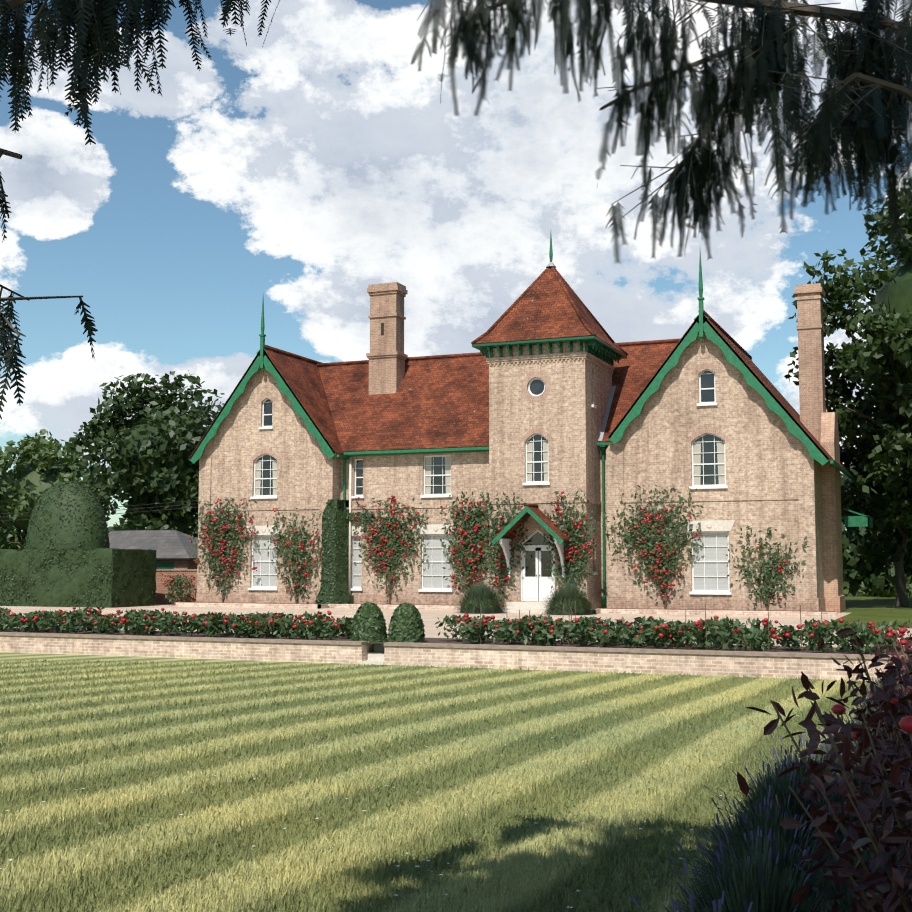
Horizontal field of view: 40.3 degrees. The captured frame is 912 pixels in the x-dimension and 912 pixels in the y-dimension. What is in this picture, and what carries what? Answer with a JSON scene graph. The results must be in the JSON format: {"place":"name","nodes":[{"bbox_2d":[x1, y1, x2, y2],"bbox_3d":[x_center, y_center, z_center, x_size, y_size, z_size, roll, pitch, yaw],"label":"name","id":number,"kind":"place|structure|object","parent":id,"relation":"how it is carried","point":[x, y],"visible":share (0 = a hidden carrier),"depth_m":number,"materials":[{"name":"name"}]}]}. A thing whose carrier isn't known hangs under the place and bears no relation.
{"place":"outdoors","nodes":[
{"label":"outdoors","id":0,"kind":"place"},
{"bbox_2d":[201,367,340,593],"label":"gable wall","id":1,"kind":"structure","parent":0,"point":[237,442],"depth_m":53.32,"materials":[{"name":"beige brick"}]},
{"bbox_2d":[0,652,879,911],"bbox_3d":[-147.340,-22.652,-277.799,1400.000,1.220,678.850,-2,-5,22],"label":"lawn","id":2,"kind":"structure","parent":0,"point":[8,656],"depth_m":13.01,"materials":[{"name":"green plant"}]},
{"bbox_2d":[361,644,383,664],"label":"garden steps","id":3,"kind":"structure","parent":2,"relation":"on","point":[376,657],"depth_m":28.36,"materials":[{"name":"stone"}]},
{"bbox_2d":[0,678,855,907],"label":"lawn daisies","id":4,"kind":"object","parent":2,"relation":"on","point":[438,806],"visible":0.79,"depth_m":8.24,"materials":[{"name":"white plant"}]},
{"bbox_2d":[0,602,894,680],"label":"retaining wall","id":5,"kind":"structure","parent":2,"relation":"on","point":[722,665],"depth_m":27.80,"materials":[{"name":"brick"}]},
{"bbox_2d":[0,632,903,659],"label":"wall coping","id":6,"kind":"object","parent":5,"relation":"on","point":[702,652],"visible":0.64,"depth_m":27.15,"materials":[{"name":"beige stone"}]},
{"bbox_2d":[0,602,902,900],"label":"soil beds","id":7,"kind":"object","parent":2,"relation":"on","point":[520,642],"visible":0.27,"depth_m":28.53,"materials":[{"name":"brown soil"}]},
{"bbox_2d":[737,619,911,911],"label":"purple shrub","id":8,"kind":"object","parent":2,"relation":"on","point":[880,805],"depth_m":4.32,"materials":[{"name":"purple plant"}]},
{"bbox_2d":[0,604,911,647],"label":"gravel forecourt","id":9,"kind":"structure","parent":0,"point":[429,618],"depth_m":43.76,"materials":[{"name":"beige gravel"}]},
{"bbox_2d":[0,481,156,607],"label":"yew hedge","id":10,"kind":"object","parent":9,"relation":"on","point":[66,592],"visible":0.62,"depth_m":53.18,"materials":[{"name":"green plant"}]},
{"bbox_2d":[454,578,598,614],"bbox_3d":[2.554,5.144,45.363,5.760,1.396,2.354,-2,-5,22],"label":"lavender shrub","id":11,"kind":"object","parent":9,"relation":"on","point":[567,596],"visible":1,"depth_m":45.16,"materials":[{"name":"green plant"}]},
{"bbox_2d":[0,0,911,566],"label":"sky","id":12,"kind":"structure","parent":0,"point":[305,168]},
{"bbox_2d":[341,445,608,608],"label":"house wall","id":13,"kind":"structure","parent":0,"point":[385,477],"depth_m":51.31,"materials":[{"name":"beige brick"}]},
{"bbox_2d":[315,499,373,607],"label":"ivy column","id":14,"kind":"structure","parent":13,"relation":"attached to","point":[325,538],"depth_m":51.75,"materials":[{"name":"green plant"}]},
{"bbox_2d":[348,457,351,594],"bbox_3d":[-4.460,3.104,52.263,0.110,6.100,0.110,-2,-5,22],"label":"drainpipe","id":15,"kind":"object","parent":13,"relation":"attached to","point":[350,502],"visible":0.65,"depth_m":52.24,"materials":[{"name":"white metal"}]},
{"bbox_2d":[248,370,731,600],"bbox_3d":[0.361,1.194,48.960,20.580,8.970,3.280,-2,-5,22],"label":"white house joinery","id":16,"kind":"object","parent":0,"point":[537,588],"visible":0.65,"depth_m":47.22,"materials":[{"name":"white wood"}]},
{"bbox_2d":[246,371,734,613],"bbox_3d":[0.310,1.387,48.817,20.940,9.320,3.510,-2,-5,22],"label":"window trim","id":17,"kind":"structure","parent":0,"point":[537,388],"depth_m":47.30,"materials":[{"name":"white stone"}]},
{"bbox_2d":[256,441,724,494],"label":"house curtains","id":18,"kind":"object","parent":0,"point":[697,458],"visible":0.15,"depth_m":47.61,"materials":[{"name":"white fabric"}]},
{"bbox_2d":[249,363,731,460],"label":"window arches","id":19,"kind":"structure","parent":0,"point":[546,392],"depth_m":47.48,"materials":[{"name":"beige brick"}]},
{"bbox_2d":[253,533,728,589],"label":"house glass blinds","id":20,"kind":"object","parent":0,"point":[715,554],"depth_m":50.82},
{"bbox_2d":[196,352,843,610],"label":"house brick trim","id":21,"kind":"structure","parent":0,"point":[616,598],"depth_m":47.26,"materials":[{"name":"beige brick"}]},
{"bbox_2d":[189,267,856,540],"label":"house roof tiles","id":22,"kind":"object","parent":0,"point":[436,403],"visible":0.42,"depth_m":52.32,"materials":[{"name":"red tile"}]},
{"bbox_2d":[263,266,751,507],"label":"roof ridge tiles","id":23,"kind":"object","parent":22,"relation":"on","point":[506,312],"visible":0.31,"depth_m":50.78,"materials":[{"name":"red tile"}]},
{"bbox_2d":[546,262,615,440],"bbox_3d":[5.014,-4.096,49.975,2.320,7.313,2.215,-2,-5,22],"label":"roof flashing","id":24,"kind":"object","parent":22,"relation":"on","point":[603,427],"visible":0.9,"depth_m":49.45,"materials":[{"name":"grey metal"}]},
{"bbox_2d":[366,282,825,442],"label":"chimneys","id":25,"kind":"object","parent":22,"relation":"on","point":[386,356],"visible":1,"depth_m":48.91,"materials":[{"name":"beige brick"}]},
{"bbox_2d":[381,323,383,334],"bbox_3d":[-3.247,-5.614,55.015,0.150,0.550,0.074,-2,-5,22],"label":"chimney recessed panel","id":26,"kind":"object","parent":25,"relation":"attached to","point":[382,328],"visible":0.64,"depth_m":54.98,"materials":[{"name":"brown brick"}]},
{"bbox_2d":[489,342,611,600],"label":"tower wall","id":27,"kind":"structure","parent":0,"point":[566,416],"depth_m":47.41,"materials":[{"name":"beige brick"}]},
{"bbox_2d":[472,336,626,365],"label":"bracketed eaves cornice","id":28,"kind":"structure","parent":27,"relation":"attached to","point":[595,346],"depth_m":47.69,"materials":[{"name":"green wood"}]},
{"bbox_2d":[365,582,911,643],"bbox_3d":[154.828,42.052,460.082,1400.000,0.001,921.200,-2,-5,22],"label":"ground terrace","id":29,"kind":"structure","parent":0,"point":[865,608],"depth_m":48.69,"materials":[{"name":"green plant"}]},
{"bbox_2d":[0,449,35,548],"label":"tree","id":30,"kind":"object","parent":29,"relation":"on","point":[8,499],"depth_m":76.01,"materials":[{"name":"green plant"}]},
{"bbox_2d":[0,429,117,548],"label":"tree","id":31,"kind":"object","parent":29,"relation":"on","point":[44,469],"depth_m":91.36,"materials":[{"name":"green plant"}]},
{"bbox_2d":[3,500,198,520],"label":"overhead wires","id":32,"kind":"object","parent":29,"relation":"on","point":[116,510],"visible":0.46,"depth_m":55.60,"materials":[{"name":"grey"}]},
{"bbox_2d":[60,370,224,536],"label":"tree","id":33,"kind":"object","parent":29,"relation":"on","point":[152,449],"depth_m":77.08,"materials":[{"name":"green plant"}]},
{"bbox_2d":[155,559,196,604],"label":"brick outbuilding","id":34,"kind":"structure","parent":29,"relation":"on","point":[187,567],"depth_m":55.98,"materials":[{"name":"orange brick"}]},
{"bbox_2d":[108,530,197,558],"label":"outbuilding roof","id":35,"kind":"structure","parent":34,"relation":"on","point":[170,544],"depth_m":62.44,"materials":[{"name":"stone"}]},
{"bbox_2d":[156,562,173,568],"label":"outbuilding openings","id":36,"kind":"object","parent":34,"relation":"attached to","point":[164,565],"visible":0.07,"depth_m":60.45,"materials":[{"name":"green paint"}]},
{"bbox_2d":[350,602,424,642],"bbox_3d":[-1.591,3.878,28.826,1.874,0.976,0.934,-2,-5,22],"label":"box topiary","id":37,"kind":"object","parent":29,"relation":"on","point":[406,624],"visible":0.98,"depth_m":28.59,"materials":[{"name":"green plant"}]},
{"bbox_2d":[0,485,907,653],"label":"rose","id":38,"kind":"object","parent":29,"relation":"on","point":[650,633],"depth_m":44.29,"materials":[{"name":"green plant"}]},
{"bbox_2d":[206,494,781,596],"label":"climbing rose flowers","id":39,"kind":"object","parent":38,"relation":"attached to","point":[472,549],"visible":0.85,"depth_m":50.14,"materials":[{"name":"red plant"}]},
{"bbox_2d":[11,462,911,597],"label":"treeline","id":40,"kind":"object","parent":29,"relation":"on","point":[876,576],"visible":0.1,"depth_m":69.65,"materials":[{"name":"green plant"}]},
{"bbox_2d":[189,233,872,605],"bbox_3d":[2.781,-1.656,49.200,29.163,15.050,10.325,0,-5,1],"label":"green joinery","id":41,"kind":"object","parent":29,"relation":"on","point":[701,327],"visible":0.94,"depth_m":46.71,"materials":[{"name":"green wood"}]},
{"bbox_2d":[784,177,911,494],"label":"tree","id":42,"kind":"object","parent":29,"relation":"on","point":[881,361],"depth_m":49.88,"materials":[{"name":"green plant"}]},
{"bbox_2d":[839,389,911,605],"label":"tree","id":43,"kind":"object","parent":29,"relation":"on","point":[879,510],"depth_m":53.66,"materials":[{"name":"green plant"}]},
{"bbox_2d":[457,577,909,911],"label":"plants","id":44,"kind":"object","parent":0,"point":[739,879],"depth_m":5.68,"materials":[{"name":"plant"}]},
{"bbox_2d":[607,332,823,599],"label":"gable wall","id":45,"kind":"structure","parent":0,"point":[761,456],"depth_m":45.60,"materials":[{"name":"beige brick"}]},
{"bbox_2d":[799,441,819,610],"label":"house buttress","id":46,"kind":"structure","parent":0,"point":[810,600],"depth_m":44.09,"materials":[{"name":"beige brick"}]},
{"bbox_2d":[820,412,845,612],"bbox_3d":[14.456,2.155,47.722,0.610,7.600,2.320,-2,-5,22],"label":"chimney breast","id":47,"kind":"object","parent":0,"point":[834,596],"visible":0.88,"depth_m":46.78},
{"bbox_3d":[1.740,-6.878,-1.547,11.193,6.705,7.503,-2,-5,22],"label":"conifer","id":48,"kind":"object","parent":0,"visible":0},
{"bbox_2d":[0,0,911,419],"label":"overhanging tree branches","id":49,"kind":"object","parent":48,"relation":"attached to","point":[870,134],"visible":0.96,"depth_m":5.27,"materials":[{"name":"green plant"}]}
]}

